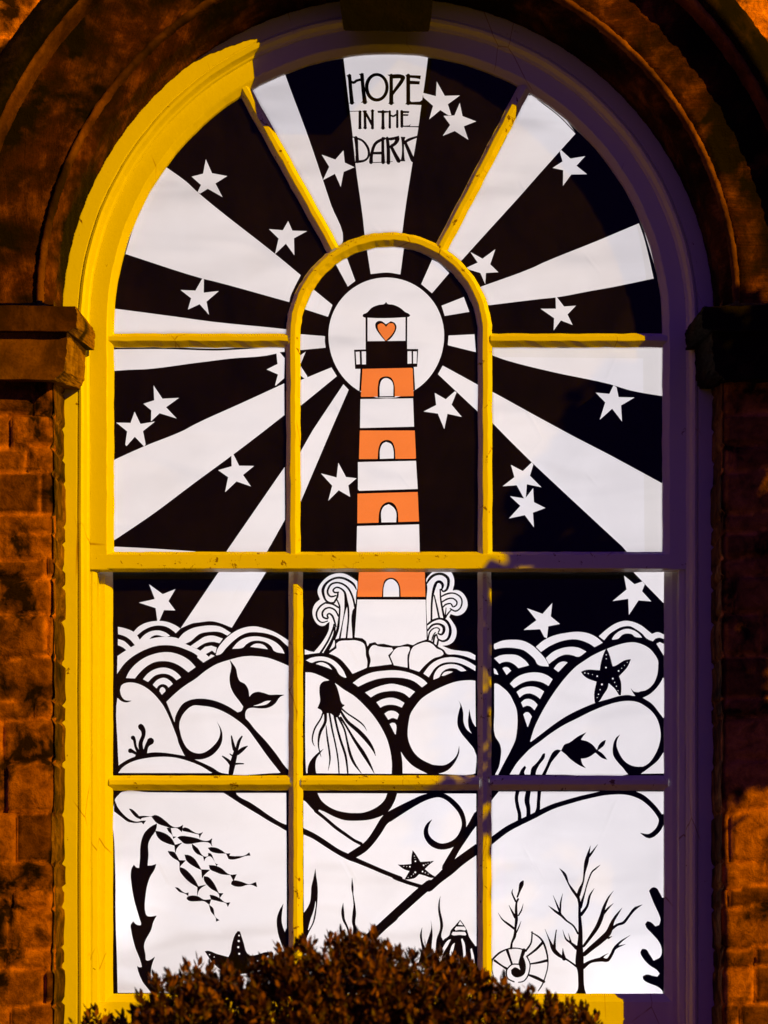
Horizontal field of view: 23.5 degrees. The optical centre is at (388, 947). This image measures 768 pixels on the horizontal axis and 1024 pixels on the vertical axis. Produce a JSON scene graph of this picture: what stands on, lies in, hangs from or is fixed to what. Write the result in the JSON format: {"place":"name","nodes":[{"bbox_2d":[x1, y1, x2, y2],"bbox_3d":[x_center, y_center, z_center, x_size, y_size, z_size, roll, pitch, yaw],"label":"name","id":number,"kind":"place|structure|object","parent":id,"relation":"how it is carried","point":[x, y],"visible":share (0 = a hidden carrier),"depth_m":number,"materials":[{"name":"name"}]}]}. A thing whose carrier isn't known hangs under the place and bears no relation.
{"place":"outdoors","nodes":[
{"label":"outdoors","id":0,"kind":"place"},
{"label":"ground","id":1,"kind":"structure","parent":0,"visible":0},
{"bbox_2d":[67,923,602,1023],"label":"clipped shrub","id":2,"kind":"object","parent":1,"relation":"on","point":[372,979],"visible":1,"depth_m":3.88,"materials":[{"name":"brown plant"}]},
{"bbox_2d":[0,0,767,1023],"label":"house wall","id":3,"kind":"structure","parent":1,"relation":"on","point":[82,82],"depth_m":4.34,"materials":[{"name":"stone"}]},
{"bbox_2d":[61,1,714,1023],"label":"sash window","id":4,"kind":"structure","parent":3,"relation":"attached to","point":[179,111],"depth_m":4.50,"materials":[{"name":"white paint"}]},
{"bbox_2d":[114,347,286,551],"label":"papercut panel","id":5,"kind":"object","parent":4,"relation":"attached to","point":[200,436],"visible":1,"depth_m":4.52,"materials":[{"name":"black paper"}]},
{"bbox_2d":[113,572,288,775],"bbox_3d":[-0.463,-0.680,4.568,0.454,0.533,0.001,0,0,0],"label":"papercut panel","id":6,"kind":"object","parent":4,"relation":"attached to","point":[200,672],"visible":1,"depth_m":4.57,"materials":[{"name":"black paper"}]},
{"bbox_2d":[113,790,288,993],"bbox_3d":[-0.463,-0.135,4.568,0.454,0.533,0.001,0,0,0],"label":"papercut panel","id":7,"kind":"object","parent":4,"relation":"attached to","point":[204,875],"visible":0.93,"depth_m":4.57,"materials":[{"name":"white paper"}]},
{"bbox_2d":[114,98,326,333],"bbox_3d":[-0.416,-1.794,4.522,0.540,0.608,0.001,0,0,0],"label":"papercut panel","id":8,"kind":"object","parent":4,"relation":"attached to","point":[224,238],"visible":1,"depth_m":4.52,"materials":[{"name":"black paper"}]},
{"bbox_2d":[253,55,516,245],"bbox_3d":[-0.011,-1.959,4.522,0.702,0.501,0.001,0,0,0],"label":"papercut panel","id":9,"kind":"object","parent":4,"relation":"attached to","point":[371,144],"visible":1,"depth_m":4.52,"materials":[{"name":"black paper"}]},
{"bbox_2d":[300,247,477,551],"bbox_3d":[0.003,-1.347,4.522,0.462,0.780,0.001,0,0,0],"label":"papercut panel","id":10,"kind":"object","parent":4,"relation":"attached to","point":[389,400],"visible":1,"depth_m":4.52,"materials":[{"name":"black paper"}]},
{"bbox_2d":[303,572,477,775],"bbox_3d":[0.005,-0.680,4.568,0.457,0.533,0.001,0,0,0],"label":"papercut panel","id":11,"kind":"object","parent":4,"relation":"attached to","point":[390,665],"visible":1,"depth_m":4.57,"materials":[{"name":"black paper"}]},
{"bbox_2d":[303,790,477,993],"bbox_3d":[0.005,-0.135,4.568,0.457,0.533,0.001,0,0,0],"label":"papercut panel","id":12,"kind":"object","parent":4,"relation":"attached to","point":[396,867],"visible":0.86,"depth_m":4.57,"materials":[{"name":"white paper"}]},
{"bbox_2d":[448,94,661,333],"bbox_3d":[0.409,-1.804,4.522,0.551,0.628,0.001,0,0,0],"label":"papercut panel","id":13,"kind":"object","parent":4,"relation":"attached to","point":[550,237],"visible":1,"depth_m":4.52,"materials":[{"name":"black paper"}]},
{"bbox_2d":[492,347,661,551],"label":"papercut panel","id":14,"kind":"object","parent":4,"relation":"attached to","point":[576,449],"visible":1,"depth_m":4.52,"materials":[{"name":"black paper"}]},
{"bbox_2d":[491,572,663,775],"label":"papercut panel","id":15,"kind":"object","parent":4,"relation":"attached to","point":[577,673],"visible":0.99,"depth_m":4.57,"materials":[{"name":"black paper"}]},
{"bbox_2d":[491,790,663,993],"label":"papercut panel","id":16,"kind":"object","parent":4,"relation":"attached to","point":[577,897],"visible":0.98,"depth_m":4.57,"materials":[{"name":"white paper"}]}
]}

